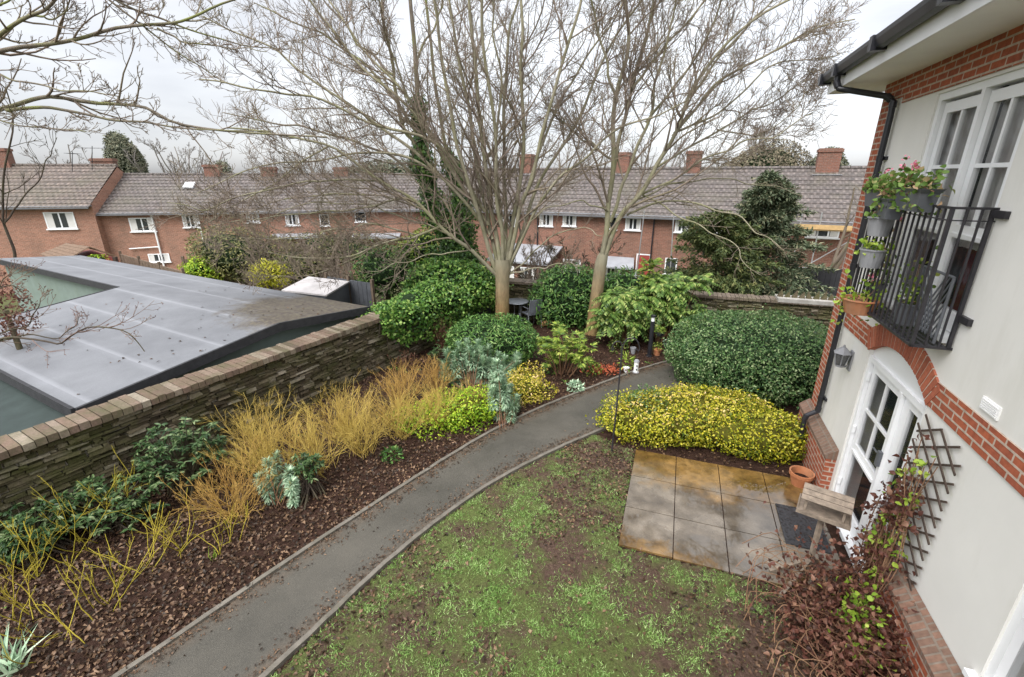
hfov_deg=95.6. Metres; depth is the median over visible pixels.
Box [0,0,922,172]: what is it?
sky
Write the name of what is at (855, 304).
terracotta bowl
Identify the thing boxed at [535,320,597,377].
fatsia
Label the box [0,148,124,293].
terraced house
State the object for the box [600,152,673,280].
terraced house
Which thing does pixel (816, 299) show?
spiked coping
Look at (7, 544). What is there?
rhododendron
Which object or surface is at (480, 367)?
euphorbia
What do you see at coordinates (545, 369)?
plant
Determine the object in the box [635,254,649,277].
front door
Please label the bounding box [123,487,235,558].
dogwood
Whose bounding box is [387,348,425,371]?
dead perennial
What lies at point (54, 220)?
window
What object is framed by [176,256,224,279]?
golden bush
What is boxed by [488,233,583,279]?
bare bush
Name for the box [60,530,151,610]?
dogwood
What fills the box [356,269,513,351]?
ivy
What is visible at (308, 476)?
rhododendron
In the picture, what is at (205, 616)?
path edging
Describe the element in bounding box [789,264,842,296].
panel fence
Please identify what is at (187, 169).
distant tree
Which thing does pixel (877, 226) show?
hanging pot
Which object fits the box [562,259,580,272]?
window
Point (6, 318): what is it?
evergreen bush
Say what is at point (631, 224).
window
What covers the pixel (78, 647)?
leaf litter
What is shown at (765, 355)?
hedge
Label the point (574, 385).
plant
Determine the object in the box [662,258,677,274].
window
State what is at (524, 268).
window
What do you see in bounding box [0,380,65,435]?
lean to
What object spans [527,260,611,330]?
laurel bush
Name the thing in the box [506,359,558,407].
lime shrub
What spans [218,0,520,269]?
ivy clad tree
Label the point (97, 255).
golden bush
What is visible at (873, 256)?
hanging pot
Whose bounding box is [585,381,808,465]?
golden shrub
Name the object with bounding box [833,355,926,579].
patio door
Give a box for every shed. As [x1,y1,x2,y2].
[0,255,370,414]
[281,276,349,302]
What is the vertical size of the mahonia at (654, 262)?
2.316 m
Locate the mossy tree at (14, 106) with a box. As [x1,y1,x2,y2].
[0,0,326,175]
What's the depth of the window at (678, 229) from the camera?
24.73 m
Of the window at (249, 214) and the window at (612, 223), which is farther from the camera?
the window at (249, 214)
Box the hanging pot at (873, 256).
[854,235,894,268]
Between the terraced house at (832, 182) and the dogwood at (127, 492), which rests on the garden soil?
the dogwood at (127, 492)
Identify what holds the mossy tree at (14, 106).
on the ground at (7, 302)
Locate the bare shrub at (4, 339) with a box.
[0,258,162,367]
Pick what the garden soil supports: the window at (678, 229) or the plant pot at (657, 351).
the plant pot at (657, 351)
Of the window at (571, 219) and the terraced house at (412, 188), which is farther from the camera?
the terraced house at (412, 188)
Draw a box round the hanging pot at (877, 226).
[864,201,902,236]
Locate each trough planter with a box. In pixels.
[862,168,907,207]
[869,155,913,219]
[891,160,954,215]
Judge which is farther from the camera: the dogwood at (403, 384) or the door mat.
the dogwood at (403, 384)
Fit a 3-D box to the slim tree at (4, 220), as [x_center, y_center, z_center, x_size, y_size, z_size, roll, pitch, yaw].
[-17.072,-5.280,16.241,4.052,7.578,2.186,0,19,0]
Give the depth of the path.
5.70 m
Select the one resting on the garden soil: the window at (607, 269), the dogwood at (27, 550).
the dogwood at (27, 550)
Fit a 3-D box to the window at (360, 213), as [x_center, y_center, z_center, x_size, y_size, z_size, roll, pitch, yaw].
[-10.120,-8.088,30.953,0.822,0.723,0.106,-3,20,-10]
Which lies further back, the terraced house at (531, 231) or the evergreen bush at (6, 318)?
the terraced house at (531, 231)
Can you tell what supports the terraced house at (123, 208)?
on the ground at (7, 302)
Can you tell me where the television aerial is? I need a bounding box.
[67,151,76,171]
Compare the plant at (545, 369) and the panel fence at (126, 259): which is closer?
the plant at (545, 369)
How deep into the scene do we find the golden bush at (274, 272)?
17.97 m
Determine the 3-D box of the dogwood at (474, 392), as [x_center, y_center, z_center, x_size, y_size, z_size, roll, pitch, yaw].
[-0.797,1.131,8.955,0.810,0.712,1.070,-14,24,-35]
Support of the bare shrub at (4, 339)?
on the ground at (7, 302)
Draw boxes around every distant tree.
[20,135,91,163]
[119,137,229,172]
[256,139,319,172]
[627,133,686,166]
[730,118,799,165]
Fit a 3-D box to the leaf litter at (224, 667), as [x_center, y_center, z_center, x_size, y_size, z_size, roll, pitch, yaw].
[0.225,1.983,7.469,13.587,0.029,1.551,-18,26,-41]
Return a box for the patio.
[618,449,844,595]
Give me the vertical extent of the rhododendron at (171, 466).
1.168 m
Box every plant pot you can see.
[617,351,635,372]
[630,346,635,353]
[652,342,661,355]
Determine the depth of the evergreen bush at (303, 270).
18.73 m
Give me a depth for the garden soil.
6.16 m
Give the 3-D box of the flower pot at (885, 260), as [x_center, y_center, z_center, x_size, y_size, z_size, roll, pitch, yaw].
[4.252,-0.910,5.326,0.309,0.972,0.258,0,19,0]
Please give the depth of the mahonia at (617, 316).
12.02 m
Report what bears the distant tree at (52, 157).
on the ground at (7, 302)
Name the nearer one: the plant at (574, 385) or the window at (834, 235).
the plant at (574, 385)
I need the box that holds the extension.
[487,243,562,279]
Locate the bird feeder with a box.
[633,355,639,373]
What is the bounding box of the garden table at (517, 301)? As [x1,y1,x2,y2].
[509,298,528,320]
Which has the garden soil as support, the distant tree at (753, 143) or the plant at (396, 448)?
the plant at (396, 448)
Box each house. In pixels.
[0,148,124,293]
[88,158,173,266]
[152,164,244,270]
[232,167,323,254]
[304,167,400,278]
[380,173,447,276]
[437,154,557,264]
[536,167,616,272]
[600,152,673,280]
[655,151,743,274]
[737,166,809,288]
[794,0,1023,676]
[800,148,866,268]
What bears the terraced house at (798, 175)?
on the ground at (7, 302)
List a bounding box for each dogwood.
[0,516,72,579]
[0,539,46,630]
[0,552,93,663]
[30,466,127,559]
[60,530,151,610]
[71,445,147,525]
[89,500,183,574]
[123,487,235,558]
[157,432,278,527]
[192,501,250,554]
[198,412,316,492]
[199,385,318,462]
[253,398,369,499]
[282,373,385,443]
[315,381,403,457]
[350,380,448,440]
[368,357,440,408]
[395,376,459,432]
[410,350,461,392]
[447,380,488,405]
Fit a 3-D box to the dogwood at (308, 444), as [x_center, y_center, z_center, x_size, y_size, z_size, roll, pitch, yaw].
[-2.948,1.536,7.198,1.981,1.120,1.509,-17,26,-40]
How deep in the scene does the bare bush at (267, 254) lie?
19.34 m
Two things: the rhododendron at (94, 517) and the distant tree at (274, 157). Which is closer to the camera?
the rhododendron at (94, 517)
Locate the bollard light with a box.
[646,315,655,356]
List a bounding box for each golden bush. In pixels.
[87,254,111,260]
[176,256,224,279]
[247,258,292,288]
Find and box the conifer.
[696,168,840,297]
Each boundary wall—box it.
[0,302,492,548]
[492,278,833,338]
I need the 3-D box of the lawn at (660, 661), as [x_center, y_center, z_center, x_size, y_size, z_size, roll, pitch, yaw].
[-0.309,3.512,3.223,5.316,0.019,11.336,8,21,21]
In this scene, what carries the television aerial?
attached to the terraced house at (60, 204)
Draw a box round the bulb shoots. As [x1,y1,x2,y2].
[206,549,216,561]
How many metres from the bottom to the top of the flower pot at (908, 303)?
0.793 m
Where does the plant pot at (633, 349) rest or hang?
on the garden soil
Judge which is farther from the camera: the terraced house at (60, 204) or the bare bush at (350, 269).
the terraced house at (60, 204)
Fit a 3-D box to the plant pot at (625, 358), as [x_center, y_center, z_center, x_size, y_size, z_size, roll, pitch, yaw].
[2.691,0.558,10.902,0.503,0.562,0.494,9,21,23]
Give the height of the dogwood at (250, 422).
1.217 m
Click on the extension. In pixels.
(519, 259)
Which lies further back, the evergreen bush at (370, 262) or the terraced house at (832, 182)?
the terraced house at (832, 182)
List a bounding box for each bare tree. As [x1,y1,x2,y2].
[135,0,714,319]
[508,0,868,335]
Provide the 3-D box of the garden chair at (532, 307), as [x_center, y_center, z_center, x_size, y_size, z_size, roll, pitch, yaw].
[0.605,-0.807,14.108,0.505,0.935,0.576,-10,22,-27]
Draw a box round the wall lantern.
[834,345,854,370]
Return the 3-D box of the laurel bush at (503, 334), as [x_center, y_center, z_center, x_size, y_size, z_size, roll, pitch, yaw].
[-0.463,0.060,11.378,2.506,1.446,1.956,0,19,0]
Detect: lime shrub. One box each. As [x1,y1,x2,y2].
[376,400,476,439]
[413,384,502,434]
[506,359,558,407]
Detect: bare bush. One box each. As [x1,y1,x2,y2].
[214,227,282,247]
[234,235,341,289]
[275,227,400,304]
[285,227,378,286]
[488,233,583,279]
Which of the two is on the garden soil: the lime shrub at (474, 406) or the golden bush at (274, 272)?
the lime shrub at (474, 406)
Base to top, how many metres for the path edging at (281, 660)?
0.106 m
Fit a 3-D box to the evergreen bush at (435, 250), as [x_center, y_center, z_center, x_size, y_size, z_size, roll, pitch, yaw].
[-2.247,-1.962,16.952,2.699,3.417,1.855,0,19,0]
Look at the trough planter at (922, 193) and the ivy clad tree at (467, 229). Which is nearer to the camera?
the trough planter at (922, 193)
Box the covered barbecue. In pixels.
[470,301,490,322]
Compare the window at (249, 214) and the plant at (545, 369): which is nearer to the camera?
the plant at (545, 369)
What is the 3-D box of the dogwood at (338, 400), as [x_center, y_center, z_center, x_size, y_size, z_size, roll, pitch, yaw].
[-2.943,1.203,8.076,1.836,1.163,1.533,13,23,32]
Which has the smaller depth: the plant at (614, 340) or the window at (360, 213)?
the plant at (614, 340)
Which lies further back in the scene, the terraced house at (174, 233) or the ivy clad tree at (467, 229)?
the terraced house at (174, 233)
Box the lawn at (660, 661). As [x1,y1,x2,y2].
[275,435,833,676]
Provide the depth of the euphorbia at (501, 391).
8.60 m
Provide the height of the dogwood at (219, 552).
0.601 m
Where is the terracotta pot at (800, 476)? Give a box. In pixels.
[789,465,814,488]
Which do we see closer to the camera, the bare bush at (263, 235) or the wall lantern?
the wall lantern
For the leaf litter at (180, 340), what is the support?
on the flat roof at (84, 368)
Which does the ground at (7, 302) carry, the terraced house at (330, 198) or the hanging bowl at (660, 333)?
the terraced house at (330, 198)
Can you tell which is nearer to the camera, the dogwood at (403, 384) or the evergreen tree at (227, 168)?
the dogwood at (403, 384)
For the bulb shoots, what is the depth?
5.58 m
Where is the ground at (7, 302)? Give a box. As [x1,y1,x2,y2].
[0,279,413,317]
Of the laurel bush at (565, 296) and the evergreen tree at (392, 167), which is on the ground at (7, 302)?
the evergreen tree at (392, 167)
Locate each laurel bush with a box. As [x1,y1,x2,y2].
[443,310,539,367]
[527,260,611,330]
[601,265,650,325]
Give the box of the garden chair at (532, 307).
[520,299,542,327]
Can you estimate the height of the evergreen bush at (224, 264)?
4.242 m
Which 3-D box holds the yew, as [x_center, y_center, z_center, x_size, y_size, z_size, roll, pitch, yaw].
[6.893,-2.066,15.799,4.134,4.791,4.442,0,19,0]
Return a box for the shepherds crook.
[611,338,639,451]
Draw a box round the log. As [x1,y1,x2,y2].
[540,320,557,325]
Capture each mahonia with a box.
[583,286,670,346]
[635,257,662,337]
[636,272,721,342]
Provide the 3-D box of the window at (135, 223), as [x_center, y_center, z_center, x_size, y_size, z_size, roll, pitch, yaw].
[-22.964,-7.043,28.829,1.512,0.885,0.106,-3,20,-10]
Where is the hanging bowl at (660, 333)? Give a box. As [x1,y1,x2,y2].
[654,325,665,336]
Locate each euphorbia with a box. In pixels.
[252,450,300,514]
[439,337,523,392]
[486,358,520,425]
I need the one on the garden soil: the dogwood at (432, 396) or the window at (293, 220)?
the dogwood at (432, 396)
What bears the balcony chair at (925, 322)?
on the house at (943, 80)
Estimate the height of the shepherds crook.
2.038 m
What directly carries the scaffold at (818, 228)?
on the ground at (7, 302)
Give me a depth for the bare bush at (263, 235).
21.98 m
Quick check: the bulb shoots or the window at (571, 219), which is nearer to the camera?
the bulb shoots
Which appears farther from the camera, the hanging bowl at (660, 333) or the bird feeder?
the hanging bowl at (660, 333)
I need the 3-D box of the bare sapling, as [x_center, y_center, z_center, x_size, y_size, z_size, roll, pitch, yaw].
[13.505,-3.951,17.733,1.612,6.448,2.144,6,20,16]
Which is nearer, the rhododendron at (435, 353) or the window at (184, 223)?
the rhododendron at (435, 353)
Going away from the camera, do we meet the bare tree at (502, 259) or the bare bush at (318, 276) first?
the bare tree at (502, 259)
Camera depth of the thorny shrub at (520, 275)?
17.98 m
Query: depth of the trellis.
4.20 m
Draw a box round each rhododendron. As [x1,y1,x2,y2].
[0,495,84,570]
[53,473,170,545]
[130,416,233,502]
[286,451,327,509]
[427,343,451,366]
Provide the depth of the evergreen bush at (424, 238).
16.40 m
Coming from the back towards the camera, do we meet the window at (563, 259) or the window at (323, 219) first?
the window at (323, 219)
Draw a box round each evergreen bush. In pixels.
[0,272,44,349]
[184,225,286,282]
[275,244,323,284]
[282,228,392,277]
[349,240,418,299]
[393,224,439,268]
[417,241,483,265]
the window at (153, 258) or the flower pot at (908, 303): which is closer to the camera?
the flower pot at (908, 303)
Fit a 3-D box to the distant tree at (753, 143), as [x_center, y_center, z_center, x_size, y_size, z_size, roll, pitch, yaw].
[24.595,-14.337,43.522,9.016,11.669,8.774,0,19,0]
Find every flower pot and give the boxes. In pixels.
[865,216,901,296]
[893,245,939,325]
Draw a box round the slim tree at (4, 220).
[0,84,58,257]
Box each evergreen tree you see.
[101,129,149,172]
[215,159,231,172]
[340,157,416,173]
[717,136,815,167]
[804,146,851,165]
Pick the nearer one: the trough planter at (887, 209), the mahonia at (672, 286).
the trough planter at (887, 209)
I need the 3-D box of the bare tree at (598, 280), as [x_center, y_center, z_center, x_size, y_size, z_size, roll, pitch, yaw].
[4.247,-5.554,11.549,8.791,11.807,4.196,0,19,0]
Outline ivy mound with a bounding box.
[400,255,509,312]
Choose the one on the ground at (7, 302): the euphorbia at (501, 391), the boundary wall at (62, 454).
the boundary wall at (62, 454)
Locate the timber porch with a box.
[40,243,118,261]
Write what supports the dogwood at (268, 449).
on the garden soil
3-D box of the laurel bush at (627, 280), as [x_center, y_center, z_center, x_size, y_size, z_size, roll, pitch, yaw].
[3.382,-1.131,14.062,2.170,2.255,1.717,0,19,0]
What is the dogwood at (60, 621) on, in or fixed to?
on the garden soil
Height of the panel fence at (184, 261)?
1.835 m
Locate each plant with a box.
[0,623,53,676]
[380,444,403,463]
[543,362,559,373]
[566,378,584,391]
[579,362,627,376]
[582,362,603,376]
[607,338,628,353]
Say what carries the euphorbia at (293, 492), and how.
on the garden soil
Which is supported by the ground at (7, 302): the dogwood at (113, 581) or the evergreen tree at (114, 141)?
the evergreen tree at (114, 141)
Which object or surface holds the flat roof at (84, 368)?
on the ground at (7, 302)
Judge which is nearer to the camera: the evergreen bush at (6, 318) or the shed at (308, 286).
the evergreen bush at (6, 318)
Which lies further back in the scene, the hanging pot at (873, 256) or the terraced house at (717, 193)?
the terraced house at (717, 193)
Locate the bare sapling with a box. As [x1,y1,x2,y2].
[829,185,860,268]
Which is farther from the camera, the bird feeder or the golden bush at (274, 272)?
the golden bush at (274, 272)
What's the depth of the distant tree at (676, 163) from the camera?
44.10 m
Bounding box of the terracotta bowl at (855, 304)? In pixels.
[830,267,886,325]
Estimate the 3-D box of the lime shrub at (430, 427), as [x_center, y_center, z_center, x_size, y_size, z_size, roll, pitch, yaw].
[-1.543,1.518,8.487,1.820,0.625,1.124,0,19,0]
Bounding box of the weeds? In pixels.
[1,324,646,607]
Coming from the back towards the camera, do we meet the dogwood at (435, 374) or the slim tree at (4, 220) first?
the slim tree at (4, 220)
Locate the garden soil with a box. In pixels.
[0,319,879,676]
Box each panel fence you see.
[118,251,184,273]
[181,256,330,290]
[324,272,375,317]
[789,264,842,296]
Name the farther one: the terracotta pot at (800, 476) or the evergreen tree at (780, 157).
the evergreen tree at (780, 157)
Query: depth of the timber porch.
19.98 m
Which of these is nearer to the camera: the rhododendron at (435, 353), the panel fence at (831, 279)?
the rhododendron at (435, 353)
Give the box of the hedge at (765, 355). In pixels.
[655,303,829,410]
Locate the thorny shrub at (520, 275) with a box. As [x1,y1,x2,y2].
[510,231,625,278]
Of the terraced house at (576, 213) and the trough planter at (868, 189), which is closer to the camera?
the trough planter at (868, 189)
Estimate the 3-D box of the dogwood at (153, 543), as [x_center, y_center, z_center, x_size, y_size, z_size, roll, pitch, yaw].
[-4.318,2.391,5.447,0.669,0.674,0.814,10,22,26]
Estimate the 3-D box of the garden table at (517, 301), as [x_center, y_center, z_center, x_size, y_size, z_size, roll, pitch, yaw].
[0.150,-0.812,14.434,0.740,0.736,0.740,0,19,0]
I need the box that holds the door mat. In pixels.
[775,503,831,553]
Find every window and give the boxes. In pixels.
[42,212,78,229]
[128,218,157,232]
[148,253,171,262]
[181,215,198,227]
[246,214,260,223]
[285,215,300,225]
[319,214,330,226]
[354,212,366,222]
[520,267,536,279]
[538,215,553,226]
[561,216,576,226]
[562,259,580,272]
[605,268,617,280]
[609,218,616,230]
[623,218,640,231]
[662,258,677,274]
[673,220,688,232]
[804,230,839,239]
[962,593,1023,676]
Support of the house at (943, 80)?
on the garden soil
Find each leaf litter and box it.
[0,321,833,676]
[10,287,323,394]
[120,363,663,676]
[223,365,668,669]
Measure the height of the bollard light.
1.114 m
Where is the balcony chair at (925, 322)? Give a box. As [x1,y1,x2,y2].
[913,265,955,343]
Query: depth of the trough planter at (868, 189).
5.15 m
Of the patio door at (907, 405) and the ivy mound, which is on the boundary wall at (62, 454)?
the ivy mound
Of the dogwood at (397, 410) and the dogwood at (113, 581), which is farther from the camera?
the dogwood at (397, 410)
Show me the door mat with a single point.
(789, 517)
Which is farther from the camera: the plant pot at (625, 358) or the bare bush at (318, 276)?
the bare bush at (318, 276)
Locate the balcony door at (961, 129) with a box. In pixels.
[882,68,1023,342]
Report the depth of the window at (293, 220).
30.29 m
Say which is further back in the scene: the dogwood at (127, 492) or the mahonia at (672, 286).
the mahonia at (672, 286)
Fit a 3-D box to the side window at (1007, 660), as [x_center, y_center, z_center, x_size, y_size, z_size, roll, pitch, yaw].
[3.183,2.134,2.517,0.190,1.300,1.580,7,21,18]
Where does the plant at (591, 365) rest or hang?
on the garden soil
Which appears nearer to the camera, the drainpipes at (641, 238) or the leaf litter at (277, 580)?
the leaf litter at (277, 580)
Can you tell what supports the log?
on the garden soil
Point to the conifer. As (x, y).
(772, 210)
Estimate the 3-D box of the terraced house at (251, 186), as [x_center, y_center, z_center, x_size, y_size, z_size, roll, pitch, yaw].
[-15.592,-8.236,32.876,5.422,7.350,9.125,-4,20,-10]
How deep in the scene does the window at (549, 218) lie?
27.71 m
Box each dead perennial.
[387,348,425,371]
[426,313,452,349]
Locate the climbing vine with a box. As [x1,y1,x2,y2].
[725,432,937,676]
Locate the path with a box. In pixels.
[125,359,708,676]
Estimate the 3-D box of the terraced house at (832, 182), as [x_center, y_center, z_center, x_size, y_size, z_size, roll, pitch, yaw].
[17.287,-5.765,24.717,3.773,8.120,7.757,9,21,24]
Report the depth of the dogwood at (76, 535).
5.62 m
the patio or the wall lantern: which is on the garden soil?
the patio
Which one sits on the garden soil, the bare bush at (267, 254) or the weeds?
the weeds
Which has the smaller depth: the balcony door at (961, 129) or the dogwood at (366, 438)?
the balcony door at (961, 129)
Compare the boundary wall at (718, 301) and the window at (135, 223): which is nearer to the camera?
the boundary wall at (718, 301)
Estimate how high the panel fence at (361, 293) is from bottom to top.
1.676 m
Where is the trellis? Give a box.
[882,414,960,590]
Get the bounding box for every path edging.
[110,358,676,676]
[258,423,615,676]
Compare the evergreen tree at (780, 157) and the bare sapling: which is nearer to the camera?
the bare sapling
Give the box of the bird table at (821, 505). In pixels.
[769,482,854,596]
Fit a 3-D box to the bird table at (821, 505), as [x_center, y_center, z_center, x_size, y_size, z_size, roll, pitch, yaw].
[3.329,2.248,5.172,0.932,1.091,0.570,-16,25,-38]
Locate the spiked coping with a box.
[775,288,835,305]
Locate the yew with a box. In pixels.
[658,205,788,295]
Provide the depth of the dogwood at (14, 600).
4.83 m
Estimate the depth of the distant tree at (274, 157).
49.98 m
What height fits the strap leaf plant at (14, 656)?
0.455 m
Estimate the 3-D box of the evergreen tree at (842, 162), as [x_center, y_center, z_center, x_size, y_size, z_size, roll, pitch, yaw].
[25.569,-11.110,38.630,3.432,9.140,3.462,0,19,0]
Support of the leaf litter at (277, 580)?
on the path
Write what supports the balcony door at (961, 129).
in the house at (943, 80)
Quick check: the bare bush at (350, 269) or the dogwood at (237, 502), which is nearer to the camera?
the dogwood at (237, 502)
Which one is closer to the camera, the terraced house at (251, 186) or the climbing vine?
the climbing vine
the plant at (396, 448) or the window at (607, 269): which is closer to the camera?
the plant at (396, 448)
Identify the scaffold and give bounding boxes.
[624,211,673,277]
[793,213,855,268]

